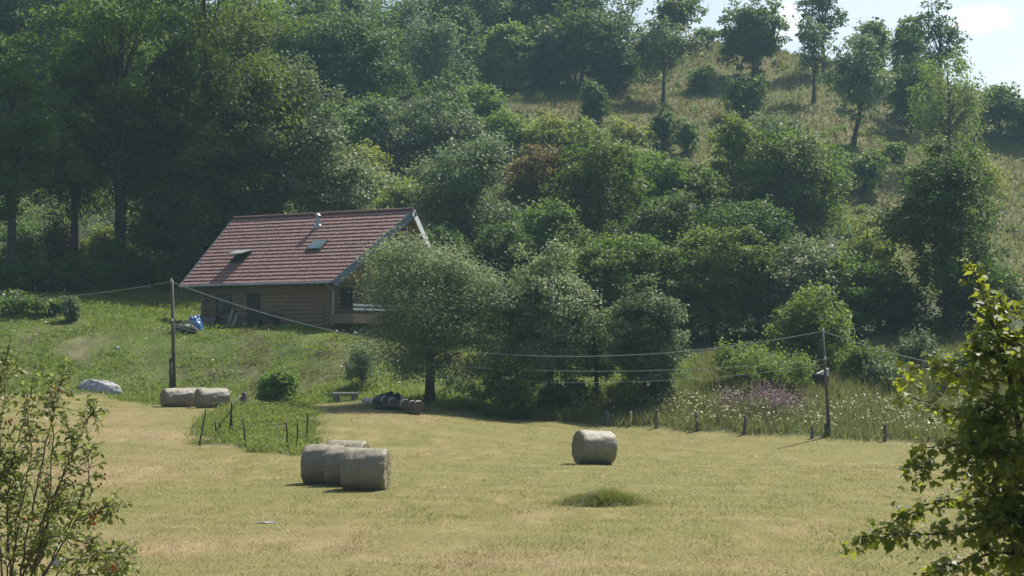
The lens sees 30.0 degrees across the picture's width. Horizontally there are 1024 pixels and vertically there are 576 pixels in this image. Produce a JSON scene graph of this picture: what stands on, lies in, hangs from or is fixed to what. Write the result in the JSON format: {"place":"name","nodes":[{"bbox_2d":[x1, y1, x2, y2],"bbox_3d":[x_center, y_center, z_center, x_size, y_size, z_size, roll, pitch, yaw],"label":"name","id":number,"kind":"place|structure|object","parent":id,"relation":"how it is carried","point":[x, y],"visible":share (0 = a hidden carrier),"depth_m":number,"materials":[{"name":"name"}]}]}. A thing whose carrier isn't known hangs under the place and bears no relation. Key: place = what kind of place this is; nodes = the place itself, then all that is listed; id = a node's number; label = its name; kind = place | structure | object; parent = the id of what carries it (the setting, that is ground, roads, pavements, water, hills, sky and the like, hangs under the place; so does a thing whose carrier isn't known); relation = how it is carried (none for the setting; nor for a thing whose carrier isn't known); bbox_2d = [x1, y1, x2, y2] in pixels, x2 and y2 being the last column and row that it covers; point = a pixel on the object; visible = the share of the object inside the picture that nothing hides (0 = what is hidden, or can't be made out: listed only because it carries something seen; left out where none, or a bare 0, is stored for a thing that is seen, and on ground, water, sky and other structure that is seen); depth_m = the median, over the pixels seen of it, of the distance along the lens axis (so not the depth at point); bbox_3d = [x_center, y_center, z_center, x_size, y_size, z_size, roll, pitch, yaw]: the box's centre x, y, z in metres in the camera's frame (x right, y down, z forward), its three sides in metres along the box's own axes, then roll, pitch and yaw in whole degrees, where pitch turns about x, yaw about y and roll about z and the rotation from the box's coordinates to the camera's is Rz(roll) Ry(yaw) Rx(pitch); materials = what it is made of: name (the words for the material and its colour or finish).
{"place":"outdoors","nodes":[
{"label":"outdoors","id":0,"kind":"place"},
{"bbox_2d":[3,393,975,575],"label":"loose straw","id":1,"kind":"object","parent":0,"point":[456,487],"visible":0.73,"depth_m":55.50,"materials":[{"name":"beige plant"}]},
{"bbox_2d":[0,11,1023,575],"bbox_3d":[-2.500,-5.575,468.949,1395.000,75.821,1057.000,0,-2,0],"label":"ground","id":2,"kind":"structure","parent":0,"point":[680,439],"depth_m":63.56,"materials":[{"name":"green plant"}]},
{"bbox_2d":[0,0,77,142],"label":"broadleaf tree","id":3,"kind":"object","parent":2,"relation":"on","point":[11,24],"visible":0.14,"depth_m":205.39,"materials":[{"name":"green plant"}]},
{"bbox_2d":[13,260,80,292],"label":"bush","id":4,"kind":"object","parent":2,"relation":"on","point":[42,277],"visible":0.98,"depth_m":127.80,"materials":[{"name":"green plant"}]},
{"bbox_2d":[0,23,95,276],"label":"ash tree","id":5,"kind":"object","parent":2,"relation":"on","point":[34,137],"visible":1,"depth_m":131.04,"materials":[{"name":"green plant"}]},
{"bbox_2d":[35,220,88,265],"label":"bush","id":6,"kind":"object","parent":2,"relation":"on","point":[61,247],"visible":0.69,"depth_m":140.44,"materials":[{"name":"green plant"}]},
{"bbox_2d":[0,335,142,575],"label":"rose shrub","id":7,"kind":"object","parent":2,"relation":"on","point":[46,535],"visible":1,"depth_m":13.98,"materials":[{"name":"green plant"}]},
{"bbox_2d":[0,0,154,158],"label":"broadleaf tree","id":8,"kind":"object","parent":2,"relation":"on","point":[40,31],"visible":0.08,"depth_m":196.30,"materials":[{"name":"green plant"}]},
{"bbox_2d":[21,25,135,266],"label":"broadleaf tree","id":9,"kind":"object","parent":2,"relation":"on","point":[75,194],"visible":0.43,"depth_m":138.97,"materials":[{"name":"green plant"}]},
{"bbox_2d":[56,249,132,291],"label":"bush","id":10,"kind":"object","parent":2,"relation":"on","point":[85,272],"visible":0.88,"depth_m":130.30,"materials":[{"name":"green plant"}]},
{"bbox_2d":[14,0,214,278],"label":"ash tree","id":11,"kind":"object","parent":2,"relation":"on","point":[103,19],"visible":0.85,"depth_m":136.28,"materials":[{"name":"green plant"}]},
{"bbox_2d":[110,246,189,285],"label":"bush","id":12,"kind":"object","parent":2,"relation":"on","point":[159,271],"visible":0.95,"depth_m":134.21,"materials":[{"name":"green plant"}]},
{"bbox_2d":[91,26,244,275],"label":"broadleaf tree","id":13,"kind":"object","parent":2,"relation":"on","point":[156,212],"visible":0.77,"depth_m":136.59,"materials":[{"name":"green plant"}]},
{"bbox_2d":[103,0,243,162],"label":"broadleaf tree","id":14,"kind":"object","parent":2,"relation":"on","point":[174,29],"visible":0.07,"depth_m":194.91,"materials":[{"name":"green plant"}]},
{"bbox_2d":[119,0,320,268],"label":"ash tree","id":15,"kind":"object","parent":2,"relation":"on","point":[213,58],"visible":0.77,"depth_m":137.46,"materials":[{"name":"green plant"}]},
{"bbox_2d":[172,79,306,254],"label":"broadleaf tree","id":16,"kind":"object","parent":2,"relation":"on","point":[248,205],"visible":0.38,"depth_m":138.86,"materials":[{"name":"green plant"}]},
{"bbox_2d":[198,0,308,117],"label":"broadleaf tree","id":17,"kind":"object","parent":2,"relation":"on","point":[277,42],"visible":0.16,"depth_m":203.46,"materials":[{"name":"green plant"}]},
{"bbox_2d":[184,400,329,456],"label":"plot grass","id":18,"kind":"structure","parent":2,"relation":"on","point":[276,447],"depth_m":81.35,"materials":[{"name":"green plant"}]},
{"bbox_2d":[250,364,300,403],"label":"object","id":19,"kind":"object","parent":2,"relation":"on","point":[274,387],"visible":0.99,"depth_m":98.61,"materials":[{"name":"green plant"}]},
{"bbox_2d":[232,50,362,213],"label":"ash tree","id":20,"kind":"object","parent":2,"relation":"on","point":[293,174],"visible":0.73,"depth_m":141.19,"materials":[{"name":"green plant"}]},
{"bbox_2d":[268,0,345,97],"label":"broadleaf tree","id":21,"kind":"object","parent":2,"relation":"on","point":[311,7],"visible":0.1,"depth_m":236.11,"materials":[{"name":"green plant"}]},
{"bbox_2d":[300,443,345,483],"bbox_3d":[-5.821,5.463,59.453,1.327,1.314,1.392,0,-2,10],"label":"hay bale","id":22,"kind":"object","parent":2,"relation":"on","point":[312,462],"visible":0.62,"depth_m":58.96,"materials":[{"name":"plant"}]},
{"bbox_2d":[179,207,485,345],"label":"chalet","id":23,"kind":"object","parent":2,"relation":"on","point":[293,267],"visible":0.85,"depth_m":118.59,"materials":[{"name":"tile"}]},
{"bbox_2d":[282,144,410,213],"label":"broadleaf tree","id":24,"kind":"object","parent":2,"relation":"on","point":[355,180],"visible":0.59,"depth_m":144.40,"materials":[{"name":"green plant"}]},
{"bbox_2d":[273,5,422,114],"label":"broadleaf tree","id":25,"kind":"object","parent":2,"relation":"on","point":[353,61],"visible":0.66,"depth_m":204.34,"materials":[{"name":"green plant"}]},
{"bbox_2d":[0,270,708,416],"bbox_3d":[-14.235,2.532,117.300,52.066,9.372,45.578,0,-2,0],"label":"bank grass","id":26,"kind":"structure","parent":2,"relation":"on","point":[237,330],"depth_m":109.21,"materials":[{"name":"green plant"}]},
{"bbox_2d":[306,93,414,174],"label":"broadleaf tree","id":27,"kind":"object","parent":2,"relation":"on","point":[357,124],"visible":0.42,"depth_m":187.60,"materials":[{"name":"green plant"}]},
{"bbox_2d":[341,331,384,386],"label":"bush","id":28,"kind":"object","parent":2,"relation":"on","point":[359,373],"visible":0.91,"depth_m":101.97,"materials":[{"name":"green plant"}]},
{"bbox_2d":[340,447,391,490],"bbox_3d":[-4.350,5.385,56.849,1.384,1.319,1.393,0,-2,7],"label":"hay bale","id":29,"kind":"object","parent":2,"relation":"on","point":[363,469],"visible":0.94,"depth_m":56.34,"materials":[{"name":"plant"}]},
{"bbox_2d":[350,0,438,95],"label":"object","id":30,"kind":"object","parent":2,"relation":"on","point":[407,7],"visible":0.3,"depth_m":241.86,"materials":[{"name":"green plant"}]},
{"bbox_2d":[365,175,434,230],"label":"broadleaf tree","id":31,"kind":"object","parent":2,"relation":"on","point":[392,197],"visible":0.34,"depth_m":161.32,"materials":[{"name":"green plant"}]},
{"bbox_2d":[353,88,503,183],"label":"broadleaf tree","id":32,"kind":"object","parent":2,"relation":"on","point":[424,132],"visible":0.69,"depth_m":188.98,"materials":[{"name":"green plant"}]},
{"bbox_2d":[0,11,875,339],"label":"woodland undergrowth","id":33,"kind":"object","parent":2,"relation":"on","point":[30,225],"visible":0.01,"depth_m":160.87,"materials":[{"name":"green plant"}]},
{"bbox_2d":[391,13,486,100],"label":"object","id":34,"kind":"object","parent":2,"relation":"on","point":[435,62],"visible":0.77,"depth_m":229.12,"materials":[{"name":"green plant"}]},
{"bbox_2d":[334,221,547,402],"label":"apple tree","id":35,"kind":"object","parent":2,"relation":"on","point":[434,312],"visible":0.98,"depth_m":96.21,"materials":[{"name":"green plant"}]},
{"bbox_2d":[413,68,477,127],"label":"bush","id":36,"kind":"object","parent":2,"relation":"on","point":[454,93],"visible":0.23,"depth_m":212.97,"materials":[{"name":"green plant"}]},
{"bbox_2d":[408,0,487,71],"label":"broadleaf tree","id":37,"kind":"object","parent":2,"relation":"on","point":[441,9],"visible":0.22,"depth_m":254.84,"materials":[{"name":"green plant"}]},
{"bbox_2d":[398,129,529,246],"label":"ash tree","id":38,"kind":"object","parent":2,"relation":"on","point":[452,201],"visible":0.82,"depth_m":142.28,"materials":[{"name":"green plant"}]},
{"bbox_2d":[446,0,515,65],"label":"broadleaf tree","id":39,"kind":"object","parent":2,"relation":"on","point":[489,16],"visible":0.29,"depth_m":261.39,"materials":[{"name":"green plant"}]},
{"bbox_2d":[461,81,508,128],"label":"bush","id":40,"kind":"object","parent":2,"relation":"on","point":[485,104],"visible":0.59,"depth_m":216.15,"materials":[{"name":"green plant"}]},
{"bbox_2d":[456,214,549,300],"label":"broadleaf tree","id":41,"kind":"object","parent":2,"relation":"on","point":[491,246],"visible":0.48,"depth_m":132.12,"materials":[{"name":"green plant"}]},
{"bbox_2d":[468,104,539,163],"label":"bush","id":42,"kind":"object","parent":2,"relation":"on","point":[513,126],"visible":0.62,"depth_m":200.26,"materials":[{"name":"green plant"}]},
{"bbox_2d":[470,17,539,89],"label":"broadleaf tree","id":43,"kind":"object","parent":2,"relation":"on","point":[499,59],"visible":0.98,"depth_m":246.99,"materials":[{"name":"green plant"}]},
{"bbox_2d":[467,353,552,418],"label":"bush","id":44,"kind":"object","parent":2,"relation":"on","point":[505,388],"visible":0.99,"depth_m":93.26,"materials":[{"name":"green plant"}]},
{"bbox_2d":[488,140,575,235],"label":"broadleaf tree","id":45,"kind":"object","parent":2,"relation":"on","point":[523,182],"visible":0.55,"depth_m":148.64,"materials":[{"name":"brown plant"}]},
{"bbox_2d":[508,103,583,170],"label":"bush","id":46,"kind":"object","parent":2,"relation":"on","point":[547,133],"visible":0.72,"depth_m":198.42,"materials":[{"name":"green plant"}]},
{"bbox_2d":[481,235,614,408],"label":"garden tree","id":47,"kind":"object","parent":2,"relation":"on","point":[546,328],"visible":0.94,"depth_m":96.32,"materials":[{"name":"green plant"}]},
{"bbox_2d":[502,196,594,274],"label":"broadleaf tree","id":48,"kind":"object","parent":2,"relation":"on","point":[565,229],"visible":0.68,"depth_m":136.25,"materials":[{"name":"green plant"}]},
{"bbox_2d":[514,13,582,87],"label":"broadleaf tree","id":49,"kind":"object","parent":2,"relation":"on","point":[543,71],"visible":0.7,"depth_m":249.07,"materials":[{"name":"green plant"}]},
{"bbox_2d":[535,371,600,412],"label":"bush","id":50,"kind":"object","parent":2,"relation":"on","point":[561,394],"visible":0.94,"depth_m":96.05,"materials":[{"name":"green plant"}]},
{"bbox_2d":[531,0,646,89],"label":"broadleaf tree","id":51,"kind":"object","parent":2,"relation":"on","point":[580,47],"visible":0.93,"depth_m":246.61,"materials":[{"name":"green plant"}]},
{"bbox_2d":[505,486,680,508],"bbox_3d":[2.118,5.527,50.821,4.767,0.521,3.591,0,-2,0],"label":"grass tuft","id":52,"kind":"object","parent":2,"relation":"on","point":[604,498],"visible":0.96,"depth_m":50.22,"materials":[{"name":"plant"}]},
{"bbox_2d":[571,430,617,463],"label":"hay bale","id":53,"kind":"object","parent":2,"relation":"on","point":[594,447],"visible":0.99,"depth_m":69.39,"materials":[{"name":"plant"}]},
{"bbox_2d":[575,78,613,124],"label":"bush","id":54,"kind":"object","parent":2,"relation":"on","point":[595,107],"visible":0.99,"depth_m":221.39,"materials":[{"name":"green plant"}]},
{"bbox_2d":[534,123,661,248],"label":"broadleaf tree","id":55,"kind":"object","parent":2,"relation":"on","point":[614,187],"visible":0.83,"depth_m":144.57,"materials":[{"name":"green plant"}]},
{"bbox_2d":[543,230,654,337],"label":"broadleaf tree","id":56,"kind":"object","parent":2,"relation":"on","point":[593,263],"visible":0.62,"depth_m":120.14,"materials":[{"name":"green plant"}]},
{"bbox_2d":[586,30,645,91],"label":"broadleaf tree","id":57,"kind":"object","parent":2,"relation":"on","point":[621,72],"visible":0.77,"depth_m":246.98,"materials":[{"name":"green plant"}]},
{"bbox_2d":[589,272,695,404],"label":"garden tree","id":58,"kind":"object","parent":2,"relation":"on","point":[646,324],"visible":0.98,"depth_m":95.70,"materials":[{"name":"green plant"}]},
{"bbox_2d":[602,150,695,239],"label":"broadleaf tree","id":59,"kind":"object","parent":2,"relation":"on","point":[664,178],"visible":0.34,"depth_m":155.09,"materials":[{"name":"green plant"}]},
{"bbox_2d":[612,232,716,338],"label":"broadleaf tree","id":60,"kind":"object","parent":2,"relation":"on","point":[664,266],"visible":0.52,"depth_m":120.76,"materials":[{"name":"green plant"}]},
{"bbox_2d":[622,14,710,102],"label":"ash tree","id":61,"kind":"object","parent":2,"relation":"on","point":[662,38],"visible":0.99,"depth_m":239.87,"materials":[{"name":"green plant"}]},
{"bbox_2d":[600,188,738,263],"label":"broadleaf tree","id":62,"kind":"object","parent":2,"relation":"on","point":[662,221],"visible":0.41,"depth_m":135.24,"materials":[{"name":"green plant"}]},
{"bbox_2d":[645,0,708,50],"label":"broadleaf tree","id":63,"kind":"object","parent":2,"relation":"on","point":[681,11],"visible":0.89,"depth_m":267.52,"materials":[{"name":"green plant"}]},
{"bbox_2d":[658,161,732,227],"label":"broadleaf tree","id":64,"kind":"object","parent":2,"relation":"on","point":[707,188],"visible":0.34,"depth_m":157.58,"materials":[{"name":"green plant"}]},
{"bbox_2d":[666,223,767,337],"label":"broadleaf tree","id":65,"kind":"object","parent":2,"relation":"on","point":[715,282],"visible":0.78,"depth_m":121.14,"materials":[{"name":"green plant"}]},
{"bbox_2d":[694,105,768,223],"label":"hawthorn tree","id":66,"kind":"object","parent":2,"relation":"on","point":[727,140],"visible":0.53,"depth_m":163.69,"materials":[{"name":"green plant"}]},
{"bbox_2d":[703,330,768,383],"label":"willow bush","id":67,"kind":"object","parent":2,"relation":"on","point":[725,358],"visible":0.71,"depth_m":99.14,"materials":[{"name":"green plant"}]},
{"bbox_2d":[678,194,802,262],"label":"broadleaf tree","id":68,"kind":"object","parent":2,"relation":"on","point":[755,219],"visible":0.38,"depth_m":135.22,"materials":[{"name":"green plant"}]},
{"bbox_2d":[717,72,772,119],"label":"bush","id":69,"kind":"object","parent":2,"relation":"on","point":[747,94],"visible":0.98,"depth_m":226.00,"materials":[{"name":"green plant"}]},
{"bbox_2d":[709,0,793,77],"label":"broadleaf tree","id":70,"kind":"object","parent":2,"relation":"on","point":[752,39],"visible":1,"depth_m":253.58,"materials":[{"name":"green plant"}]},
{"bbox_2d":[717,222,796,336],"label":"broadleaf tree","id":71,"kind":"object","parent":2,"relation":"on","point":[757,260],"visible":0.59,"depth_m":121.49,"materials":[{"name":"green plant"}]},
{"bbox_2d":[508,39,1023,319],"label":"hill grass","id":72,"kind":"structure","parent":2,"relation":"on","point":[686,103],"depth_m":230.98,"materials":[{"name":"green plant"}]},
{"bbox_2d":[511,41,1023,297],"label":"hillside scrub","id":73,"kind":"object","parent":2,"relation":"on","point":[859,208],"visible":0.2,"depth_m":223.33,"materials":[{"name":"green plant"}]},
{"bbox_2d":[518,327,1023,443],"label":"meadow grass","id":74,"kind":"structure","parent":2,"relation":"on","point":[953,342],"depth_m":94.16,"materials":[{"name":"green plant"}]},
{"bbox_2d":[732,333,820,388],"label":"willow bush","id":75,"kind":"object","parent":2,"relation":"on","point":[800,374],"visible":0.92,"depth_m":96.50,"materials":[{"name":"green plant"}]},
{"bbox_2d":[542,386,1023,430],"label":"white flowers","id":76,"kind":"object","parent":2,"relation":"on","point":[806,416],"visible":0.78,"depth_m":91.67,"materials":[{"name":"white plant"}]},
{"bbox_2d":[733,115,857,243],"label":"broadleaf tree","id":77,"kind":"object","parent":2,"relation":"on","point":[802,181],"visible":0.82,"depth_m":160.95,"materials":[{"name":"green plant"}]},
{"bbox_2d":[751,231,856,334],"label":"broadleaf tree","id":78,"kind":"object","parent":2,"relation":"on","point":[802,266],"visible":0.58,"depth_m":120.45,"materials":[{"name":"green plant"}]},
{"bbox_2d":[760,279,862,368],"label":"little tree","id":79,"kind":"object","parent":2,"relation":"on","point":[803,315],"visible":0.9,"depth_m":104.42,"materials":[{"name":"green plant"}]},
{"bbox_2d":[793,15,834,103],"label":"ash tree","id":80,"kind":"object","parent":2,"relation":"on","point":[805,37],"visible":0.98,"depth_m":240.76,"materials":[{"name":"green plant"}]},
{"bbox_2d":[793,0,849,71],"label":"ash tree","id":81,"kind":"object","parent":2,"relation":"on","point":[823,6],"visible":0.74,"depth_m":260.66,"materials":[{"name":"green plant"}]},
{"bbox_2d":[822,247,889,333],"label":"broadleaf tree","id":82,"kind":"object","parent":2,"relation":"on","point":[858,303],"visible":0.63,"depth_m":120.81,"materials":[{"name":"green plant"}]},
{"bbox_2d":[815,33,900,146],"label":"ash tree","id":83,"kind":"object","parent":2,"relation":"on","point":[865,84],"visible":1,"depth_m":216.36,"materials":[{"name":"green plant"}]},
{"bbox_2d":[832,338,899,378],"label":"bush","id":84,"kind":"object","parent":2,"relation":"on","point":[858,358],"visible":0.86,"depth_m":101.52,"materials":[{"name":"green plant"}]},
{"bbox_2d":[840,145,896,193],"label":"bush","id":85,"kind":"object","parent":2,"relation":"on","point":[868,168],"visible":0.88,"depth_m":195.12,"materials":[{"name":"green plant"}]},
{"bbox_2d":[836,213,901,273],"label":"broadleaf tree","id":86,"kind":"object","parent":2,"relation":"on","point":[863,245],"visible":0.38,"depth_m":138.34,"materials":[{"name":"green plant"}]},
{"bbox_2d":[849,17,894,72],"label":"broadleaf tree","id":87,"kind":"object","parent":2,"relation":"on","point":[874,28],"visible":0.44,"depth_m":260.86,"materials":[{"name":"green plant"}]},
{"bbox_2d":[860,256,928,334],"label":"broadleaf tree","id":88,"kind":"object","parent":2,"relation":"on","point":[895,293],"visible":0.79,"depth_m":120.84,"materials":[{"name":"green plant"}]},
{"bbox_2d":[884,14,929,78],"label":"broadleaf tree","id":89,"kind":"object","parent":2,"relation":"on","point":[905,49],"visible":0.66,"depth_m":256.16,"materials":[{"name":"green plant"}]},
{"bbox_2d":[882,52,942,135],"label":"broadleaf tree","id":90,"kind":"object","parent":2,"relation":"on","point":[900,104],"visible":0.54,"depth_m":231.14,"materials":[{"name":"green plant"}]},
{"bbox_2d":[887,324,939,364],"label":"bush","id":91,"kind":"object","parent":2,"relation":"on","point":[913,351],"visible":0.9,"depth_m":104.60,"materials":[{"name":"green plant"}]},
{"bbox_2d":[835,256,1023,575],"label":"maple tree","id":92,"kind":"object","parent":2,"relation":"on","point":[982,442],"visible":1,"depth_m":19.81,"materials":[{"name":"green plant"}]},
{"bbox_2d":[897,0,973,116],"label":"broadleaf tree","id":93,"kind":"object","parent":2,"relation":"on","point":[943,31],"visible":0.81,"depth_m":244.75,"materials":[{"name":"green plant"}]},
{"bbox_2d":[860,129,1019,334],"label":"ash tree","id":94,"kind":"object","parent":2,"relation":"on","point":[938,206],"visible":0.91,"depth_m":119.40,"materials":[{"name":"green plant"}]},
{"bbox_2d":[901,45,1005,163],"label":"birch tree","id":95,"kind":"object","parent":2,"relation":"on","point":[925,121],"visible":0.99,"depth_m":207.26,"materials":[{"name":"green plant"}]},
{"bbox_2d":[940,258,1023,331],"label":"broadleaf tree","id":96,"kind":"object","parent":2,"relation":"on","point":[1012,293],"visible":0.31,"depth_m":120.14,"materials":[{"name":"green plant"}]},
{"bbox_2d":[959,140,1011,220],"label":"birch tree","id":97,"kind":"object","parent":2,"relation":"on","point":[994,171],"visible":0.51,"depth_m":184.01,"materials":[{"name":"green plant"}]},
{"bbox_2d":[968,81,1023,137],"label":"bush","id":98,"kind":"object","parent":2,"relation":"on","point":[1006,100],"visible":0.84,"depth_m":234.74,"materials":[{"name":"green plant"}]},
{"bbox_2d":[124,0,1023,98],"label":"sky","id":99,"kind":"structure","parent":0,"point":[995,27],"materials":[{"name":"white"}]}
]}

